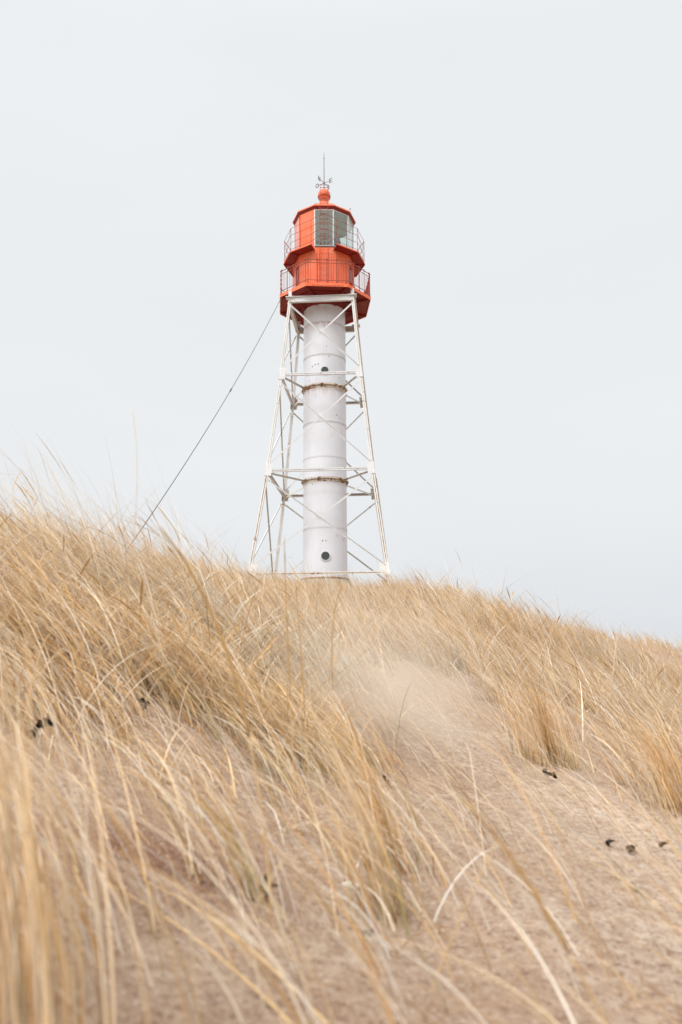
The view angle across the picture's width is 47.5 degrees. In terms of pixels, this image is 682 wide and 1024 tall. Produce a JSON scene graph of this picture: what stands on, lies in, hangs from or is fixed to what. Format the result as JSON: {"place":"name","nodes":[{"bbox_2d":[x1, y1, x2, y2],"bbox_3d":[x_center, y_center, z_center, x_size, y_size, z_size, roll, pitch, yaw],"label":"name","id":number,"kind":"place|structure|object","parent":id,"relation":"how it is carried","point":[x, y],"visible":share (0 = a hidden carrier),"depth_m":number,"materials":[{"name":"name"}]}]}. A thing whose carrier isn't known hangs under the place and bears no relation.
{"place":"outdoors","nodes":[
{"label":"outdoors","id":0,"kind":"place"},
{"bbox_2d":[0,581,681,1023],"bbox_3d":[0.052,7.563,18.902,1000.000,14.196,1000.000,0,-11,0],"label":"dune ground","id":1,"kind":"structure","parent":0,"point":[502,935],"depth_m":2.60,"materials":[{"name":"beige sand"}]},
{"bbox_2d":[26,718,52,739],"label":"dried weed","id":2,"kind":"object","parent":1,"relation":"on","point":[39,724],"visible":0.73,"depth_m":3.28,"materials":[{"name":"brown plant"}]},
{"bbox_2d":[0,652,115,1023],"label":"grass tuft","id":3,"kind":"object","parent":1,"relation":"on","point":[25,772],"visible":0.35,"depth_m":1.45,"materials":[{"name":"beige plant"}]},
{"bbox_2d":[0,523,176,1023],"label":"grass tuft","id":4,"kind":"object","parent":1,"relation":"on","point":[17,980],"visible":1,"depth_m":1.19,"materials":[{"name":"beige plant"}]},
{"bbox_2d":[90,408,136,795],"bbox_3d":[-0.879,0.332,3.017,0.150,1.525,0.023,-4,-12,18],"label":"grass stalk","id":5,"kind":"object","parent":1,"relation":"on","point":[122,623],"depth_m":2.99,"materials":[{"name":"plant"}]},
{"bbox_2d":[140,698,151,708],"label":"dried weed","id":6,"kind":"object","parent":1,"relation":"on","point":[143,699],"visible":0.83,"depth_m":4.04,"materials":[{"name":"brown plant"}]},
{"bbox_2d":[78,729,223,887],"bbox_3d":[-0.630,0.914,2.452,0.519,0.492,0.452,2,-11,-12],"label":"grass tuft","id":7,"kind":"object","parent":1,"relation":"on","point":[194,870],"visible":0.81,"depth_m":2.37,"materials":[{"name":"beige plant"}]},
{"bbox_2d":[109,884,292,1023],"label":"grass stalk","id":8,"kind":"object","parent":1,"relation":"on","point":[268,1001],"depth_m":1.72,"materials":[{"name":"plant"}]},
{"bbox_2d":[121,705,284,907],"bbox_3d":[-0.469,0.887,2.388,0.530,0.586,0.486,7,-13,-34],"label":"grass tuft","id":9,"kind":"object","parent":1,"relation":"on","point":[235,843],"visible":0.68,"depth_m":2.29,"materials":[{"name":"beige plant"}]},
{"bbox_2d":[159,526,273,916],"bbox_3d":[-0.356,0.597,2.202,0.373,1.112,0.015,5,-12,-27],"label":"grass stalk","id":10,"kind":"object","parent":1,"relation":"on","point":[223,642],"depth_m":2.24,"materials":[{"name":"plant"}]},
{"bbox_2d":[143,880,328,1023],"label":"grass stalk","id":11,"kind":"object","parent":1,"relation":"on","point":[275,972],"depth_m":1.77,"materials":[{"name":"plant"}]},
{"bbox_2d":[259,874,277,897],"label":"dried weed","id":12,"kind":"object","parent":1,"relation":"on","point":[266,881],"visible":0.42,"depth_m":2.27,"materials":[{"name":"brown plant"}]},
{"bbox_2d":[284,536,297,831],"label":"grass stalk","id":13,"kind":"object","parent":1,"relation":"on","point":[289,678],"depth_m":3.33,"materials":[{"name":"plant"}]},
{"bbox_2d":[295,581,311,835],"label":"grass stalk","id":14,"kind":"object","parent":1,"relation":"on","point":[303,700],"depth_m":3.32,"materials":[{"name":"plant"}]},
{"bbox_2d":[246,158,394,588],"bbox_3d":[-0.780,-6.816,36.964,6.464,23.130,7.309,-1,-11,4],"label":"lighthouse","id":15,"kind":"object","parent":1,"relation":"on","point":[324,301],"visible":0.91,"depth_m":35.81,"materials":[{"name":"white paint"}]},
{"bbox_2d":[128,299,280,548],"bbox_3d":[-4.252,-4.390,28.164,0.060,14.267,14.511,-3,-11,11],"label":"steel cable","id":16,"kind":"object","parent":15,"relation":"attached to","point":[206,429],"visible":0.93,"depth_m":26.06,"materials":[{"name":"metal"}]},
{"bbox_2d":[331,588,342,802],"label":"grass stalk","id":17,"kind":"object","parent":1,"relation":"on","point":[332,676],"depth_m":3.92,"materials":[{"name":"plant"}]},
{"bbox_2d":[230,706,446,934],"bbox_3d":[-0.025,0.957,2.439,0.697,0.682,0.660,0,-11,0],"label":"grass tuft","id":18,"kind":"object","parent":1,"relation":"on","point":[376,874],"visible":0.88,"depth_m":2.42,"materials":[{"name":"beige plant"}]},
{"bbox_2d":[0,419,681,1023],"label":"dune grass","id":19,"kind":"structure","parent":1,"relation":"on","point":[164,605],"depth_m":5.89,"materials":[{"name":"beige plant"}]},
{"bbox_2d":[264,661,433,878],"bbox_3d":[-0.015,0.984,3.007,0.672,0.816,0.562,5,-12,-26],"label":"grass tuft","id":20,"kind":"object","parent":1,"relation":"on","point":[383,823],"visible":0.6,"depth_m":2.96,"materials":[{"name":"beige plant"}]},
{"bbox_2d":[341,881,358,888],"bbox_3d":[0.034,1.244,2.588,0.064,0.024,0.033,-3,-11,15],"label":"shell","id":21,"kind":"object","parent":1,"relation":"on","point":[346,884],"visible":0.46,"depth_m":2.58},
{"bbox_2d":[361,929,373,936],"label":"dried weed","id":22,"kind":"object","parent":1,"relation":"on","point":[372,930],"visible":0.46,"depth_m":2.17,"materials":[{"name":"beige plant"}]},
{"bbox_2d":[430,843,495,992],"bbox_3d":[0.289,0.985,1.865,0.180,0.366,0.016,-4,-11,16],"label":"grass stalk","id":23,"kind":"object","parent":1,"relation":"on","point":[459,921],"depth_m":1.86,"materials":[{"name":"plant"}]},
{"bbox_2d":[461,796,607,1023],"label":"grass stalk","id":24,"kind":"object","parent":1,"relation":"on","point":[532,890],"depth_m":1.58,"materials":[{"name":"plant"}]},
{"bbox_2d":[481,656,600,772],"bbox_3d":[1.550,1.586,6.156,1.049,0.886,0.995,-5,-12,20],"label":"grass tuft","id":25,"kind":"object","parent":1,"relation":"on","point":[545,744],"visible":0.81,"depth_m":6.04,"materials":[{"name":"beige plant"}]},
{"bbox_2d":[542,769,556,778],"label":"dried weed","id":26,"kind":"object","parent":1,"relation":"on","point":[549,773],"visible":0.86,"depth_m":5.16,"materials":[{"name":"brown plant"}]},
{"bbox_2d":[527,764,681,953],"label":"grass tuft","id":27,"kind":"object","parent":1,"relation":"on","point":[661,832],"visible":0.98,"depth_m":1.94,"materials":[{"name":"beige plant"}]},
{"bbox_2d":[605,839,614,845],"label":"dried weed","id":28,"kind":"object","parent":1,"relation":"on","point":[608,841],"visible":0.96,"depth_m":3.56,"materials":[{"name":"black plant"}]},
{"bbox_2d":[583,858,661,907],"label":"grass stalk","id":29,"kind":"object","parent":1,"relation":"on","point":[626,882],"depth_m":2.98,"materials":[{"name":"plant"}]},
{"bbox_2d":[577,689,681,819],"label":"grass tuft","id":30,"kind":"object","parent":1,"relation":"on","point":[668,769],"visible":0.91,"depth_m":4.53,"materials":[{"name":"beige plant"}]},
{"bbox_2d":[626,845,636,852],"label":"dried weed","id":31,"kind":"object","parent":1,"relation":"on","point":[632,847],"visible":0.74,"depth_m":3.48,"materials":[{"name":"brown plant"}]},
{"bbox_2d":[658,840,670,847],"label":"dried weed","id":32,"kind":"object","parent":1,"relation":"on","point":[663,843],"visible":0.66,"depth_m":3.58,"materials":[{"name":"brown plant"}]},
{"bbox_2d":[0,0,681,649],"label":"sky","id":33,"kind":"structure","parent":0,"point":[508,173],"materials":[{"name":"white"}]}
]}

